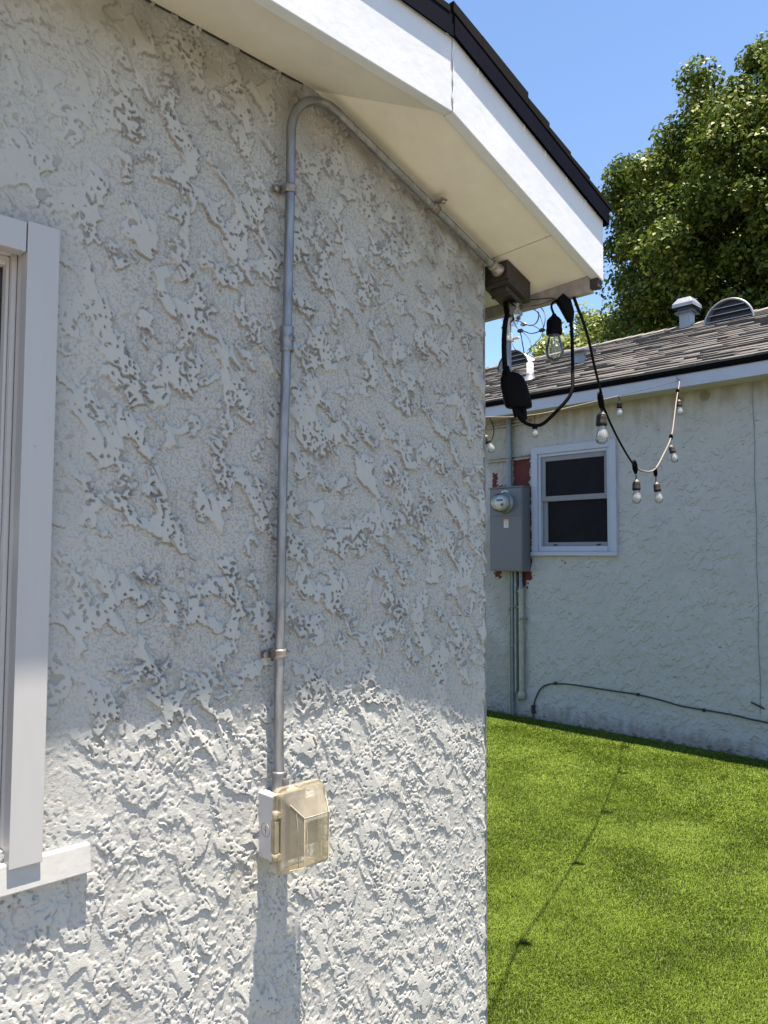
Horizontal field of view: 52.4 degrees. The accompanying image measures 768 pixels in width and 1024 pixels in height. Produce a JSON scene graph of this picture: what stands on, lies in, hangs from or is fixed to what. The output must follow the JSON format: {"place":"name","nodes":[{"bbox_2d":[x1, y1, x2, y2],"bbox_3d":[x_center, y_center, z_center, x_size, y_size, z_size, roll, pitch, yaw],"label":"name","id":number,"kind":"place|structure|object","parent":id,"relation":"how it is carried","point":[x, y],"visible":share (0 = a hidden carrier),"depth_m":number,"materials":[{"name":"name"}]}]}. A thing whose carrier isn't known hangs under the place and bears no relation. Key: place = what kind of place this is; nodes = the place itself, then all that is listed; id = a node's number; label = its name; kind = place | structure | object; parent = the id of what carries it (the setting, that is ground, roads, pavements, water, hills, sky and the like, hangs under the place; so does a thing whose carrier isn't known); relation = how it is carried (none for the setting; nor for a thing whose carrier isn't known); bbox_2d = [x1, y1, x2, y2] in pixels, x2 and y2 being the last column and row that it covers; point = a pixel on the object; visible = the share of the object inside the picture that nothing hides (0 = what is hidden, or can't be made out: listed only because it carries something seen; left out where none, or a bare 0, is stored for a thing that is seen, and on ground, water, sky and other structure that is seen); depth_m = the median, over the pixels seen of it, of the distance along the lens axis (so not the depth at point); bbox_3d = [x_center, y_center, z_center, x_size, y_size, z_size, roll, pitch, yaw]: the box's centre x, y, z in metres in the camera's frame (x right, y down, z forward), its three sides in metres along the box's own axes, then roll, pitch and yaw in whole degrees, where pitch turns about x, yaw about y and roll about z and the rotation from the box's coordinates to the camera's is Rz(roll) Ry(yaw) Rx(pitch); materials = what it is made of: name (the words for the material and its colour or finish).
{"place":"outdoors","nodes":[
{"label":"outdoors","id":0,"kind":"place"},
{"bbox_2d":[445,0,767,367],"label":"sky","id":1,"kind":"structure","parent":0,"point":[601,73],"materials":[{"name":"blue"}]},
{"bbox_2d":[486,710,767,1023],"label":"lawn","id":2,"kind":"structure","parent":0,"point":[621,953],"depth_m":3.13,"materials":[{"name":"green plant"}]},
{"label":"ground","id":3,"kind":"structure","parent":0,"visible":0},
{"bbox_2d":[0,0,611,1023],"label":"stucco house","id":4,"kind":"structure","parent":3,"relation":"on","point":[142,170],"depth_m":1.36,"materials":[{"name":"paint"}]},
{"bbox_2d":[0,214,90,897],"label":"window","id":5,"kind":"structure","parent":4,"relation":"in","point":[29,251],"depth_m":1.10,"materials":[{"name":"paint"}]},
{"bbox_2d":[258,778,328,875],"bbox_3d":[-0.157,0.546,1.359,0.113,0.146,0.108,3,-5,-44],"label":"outdoor outlet","id":6,"kind":"object","parent":4,"relation":"attached to","point":[293,821],"visible":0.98,"depth_m":1.36,"materials":[{"name":"plastic"}]},
{"bbox_2d":[261,96,503,792],"bbox_3d":[0.043,-0.139,1.614,0.670,1.299,0.049,3,-5,-43],"label":"steel conduit","id":7,"kind":"object","parent":4,"relation":"attached to","point":[280,779],"visible":0.99,"depth_m":1.42,"materials":[{"name":"metal"}]},
{"bbox_2d":[485,260,529,306],"bbox_3d":[0.308,-0.556,1.931,0.106,0.091,0.078,3,-5,-44],"label":"junction box","id":8,"kind":"object","parent":4,"relation":"attached to","point":[512,282],"visible":0.79,"depth_m":1.90,"materials":[{"name":"metal"}]},
{"bbox_2d":[501,303,522,329],"bbox_3d":[0.316,-0.481,1.912,0.057,0.060,0.056,2,-4,-23],"label":"plastic film","id":9,"kind":"object","parent":8,"relation":"attached to","point":[513,316],"visible":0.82,"depth_m":1.90,"materials":[{"name":"grey"}]},
{"bbox_2d":[500,300,531,419],"bbox_3d":[0.311,-0.368,1.876,0.068,0.299,0.082,3,-5,-44],"label":"power adapter","id":10,"kind":"object","parent":8,"relation":"hanging from","point":[515,391],"visible":0.99,"depth_m":1.85,"materials":[{"name":"black plastic"}]},
{"bbox_2d":[530,298,555,305],"bbox_3d":[0.375,-0.525,1.977,0.007,0.029,0.156,3,-5,-44],"label":"tie wire","id":11,"kind":"object","parent":4,"relation":"attached to","point":[542,298],"visible":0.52,"depth_m":1.95,"materials":[{"name":"black metal"}]},
{"bbox_2d":[526,302,617,357],"bbox_3d":[5.446,-1.442,19.545,4.245,8.052,4.321,3,-5,-44],"label":"maple tree","id":12,"kind":"object","parent":3,"relation":"on","point":[592,323],"visible":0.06,"depth_m":19.36,"materials":[{"name":"green plant"}]},
{"bbox_2d":[485,307,767,760],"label":"neighbouring house","id":13,"kind":"structure","parent":3,"relation":"on","point":[666,599],"depth_m":6.28,"materials":[{"name":"paint"}]},
{"bbox_2d":[487,454,529,462],"bbox_3d":[1.137,-0.495,7.231,0.064,0.040,0.475,3,-5,-44],"label":"strut rail","id":14,"kind":"object","parent":13,"relation":"attached to","point":[503,459],"visible":1,"depth_m":7.22,"materials":[{"name":"metal"}]},
{"bbox_2d":[488,419,529,429],"bbox_3d":[1.143,-0.815,7.244,0.064,0.040,0.470,3,-5,-44],"label":"strut rail","id":15,"kind":"object","parent":13,"relation":"attached to","point":[503,425],"visible":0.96,"depth_m":7.29,"materials":[{"name":"metal"}]},
{"bbox_2d":[508,571,510,713],"bbox_3d":[1.160,1.192,7.129,0.032,1.310,0.046,3,-5,-44],"label":"wall conduit","id":16,"kind":"object","parent":13,"relation":"attached to","point":[509,582],"depth_m":7.13,"materials":[{"name":"metal"}]},
{"bbox_2d":[489,485,530,571],"bbox_3d":[1.108,0.153,7.094,0.241,0.770,0.382,3,-5,-44],"label":"meter panel","id":17,"kind":"object","parent":13,"relation":"attached to","point":[509,528],"visible":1,"depth_m":7.05,"materials":[{"name":"grey paint"}]},
{"bbox_2d":[490,516,521,569],"bbox_3d":[1.109,0.282,7.088,0.004,0.488,0.350,3,-5,-44],"label":"door","id":18,"kind":"structure","parent":17,"relation":"in","point":[506,543],"depth_m":7.08,"materials":[{"name":"grey paint"}]},
{"bbox_2d":[501,318,519,486],"bbox_3d":[1.173,-1.412,7.255,0.178,2.376,0.209,3,-5,-44],"label":"service mast","id":19,"kind":"object","parent":13,"relation":"attached to","point":[509,444],"visible":0.47,"depth_m":7.21,"materials":[{"name":"metal"}]},
{"bbox_2d":[510,308,545,357],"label":"service wires","id":20,"kind":"object","parent":19,"relation":"hanging from","point":[522,324],"visible":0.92,"depth_m":6.96,"materials":[{"name":"metal"}]},
{"bbox_2d":[510,571,514,714],"bbox_3d":[1.179,1.191,7.106,0.038,1.310,0.052,3,-5,-44],"label":"wall conduit","id":21,"kind":"object","parent":13,"relation":"attached to","point":[512,650],"depth_m":7.10,"materials":[{"name":"metal"}]},
{"bbox_2d":[497,350,533,369],"bbox_3d":[1.919,-1.942,10.274,0.773,0.246,0.491,3,-5,-44],"label":"roof vent","id":22,"kind":"object","parent":13,"relation":"on","point":[518,357],"visible":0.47,"depth_m":10.02,"materials":[{"name":"metal"}]},
{"bbox_2d":[514,571,518,690],"bbox_3d":[1.206,1.080,7.088,0.034,1.090,0.048,3,-5,-44],"label":"wall conduit","id":23,"kind":"object","parent":13,"relation":"attached to","point":[515,604],"depth_m":7.09,"materials":[{"name":"metal"}]},
{"bbox_2d":[518,571,518,700],"bbox_3d":[1.221,1.119,7.076,0.010,1.170,0.010,3,-5,-44],"label":"wall conduit","id":24,"kind":"object","parent":13,"relation":"attached to","point":[518,638],"depth_m":7.07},
{"bbox_2d":[518,571,527,699],"bbox_3d":[1.243,1.109,7.026,0.068,1.156,0.080,3,-5,-44],"label":"wall conduit","id":25,"kind":"object","parent":13,"relation":"attached to","point":[521,693],"depth_m":7.01,"materials":[{"name":"metal"}]},
{"bbox_2d":[525,362,543,382],"bbox_3d":[1.437,-1.381,7.793,0.259,0.233,0.260,3,-5,-44],"label":"vent pipe","id":26,"kind":"object","parent":13,"relation":"on","point":[530,377],"visible":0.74,"depth_m":7.79,"materials":[{"name":"white plastic"}]},
{"bbox_2d":[531,439,618,555],"bbox_3d":[1.644,-0.108,6.753,0.086,0.970,0.848,3,-5,-44],"label":"window","id":27,"kind":"structure","parent":13,"relation":"in","point":[581,472],"depth_m":6.75,"materials":[{"name":"white plastic"}]},
{"bbox_2d":[564,347,595,362],"bbox_3d":[2.072,-1.644,8.248,0.241,0.199,0.242,3,-5,-44],"label":"exhaust vent","id":28,"kind":"object","parent":13,"relation":"on","point":[579,355],"visible":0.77,"depth_m":8.19,"materials":[{"name":"metal"}]},
{"bbox_2d":[531,682,767,723],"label":"wall cable","id":29,"kind":"object","parent":13,"relation":"attached to","point":[533,707],"depth_m":6.22,"materials":[{"name":"black rubber"}]},
{"bbox_2d":[672,296,701,328],"bbox_3d":[3.430,-2.223,8.827,0.240,0.385,0.240,3,-5,-44],"label":"flue cap","id":30,"kind":"object","parent":13,"relation":"on","point":[686,308],"visible":0.86,"depth_m":8.78,"materials":[{"name":"metal"}]},
{"bbox_2d":[703,297,754,325],"bbox_3d":[3.730,-2.101,8.288,0.374,0.267,0.533,3,-5,-44],"label":"roof vent","id":31,"kind":"object","parent":13,"relation":"on","point":[728,308],"visible":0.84,"depth_m":8.21,"materials":[{"name":"metal"}]},
{"bbox_2d":[593,31,767,343],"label":"maple tree","id":32,"kind":"object","parent":3,"relation":"on","point":[709,218],"visible":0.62,"depth_m":14.87,"materials":[{"name":"green plant"}]},
{"bbox_3d":[2.210,-1.014,5.864,0.047,0.036,0.007,3,-5,-44],"label":"cup hook","id":33,"kind":"object","parent":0,"visible":0},
{"bbox_2d":[485,380,678,452],"bbox_3d":[0.400,-0.720,4.820,4.162,0.673,0.067,2,-4,-29],"label":"string light","id":34,"kind":"object","parent":33,"relation":"hanging from","point":[488,440],"visible":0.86,"depth_m":5.16,"materials":[{"name":"black rubber"}]},
{"bbox_2d":[517,293,682,503],"bbox_3d":[1.321,-0.568,3.825,0.142,1.098,4.389,-1,-4,26],"label":"string light","id":35,"kind":"object","parent":33,"relation":"hanging from","point":[563,301],"visible":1,"depth_m":1.95,"materials":[{"name":"black rubber"}]}
]}

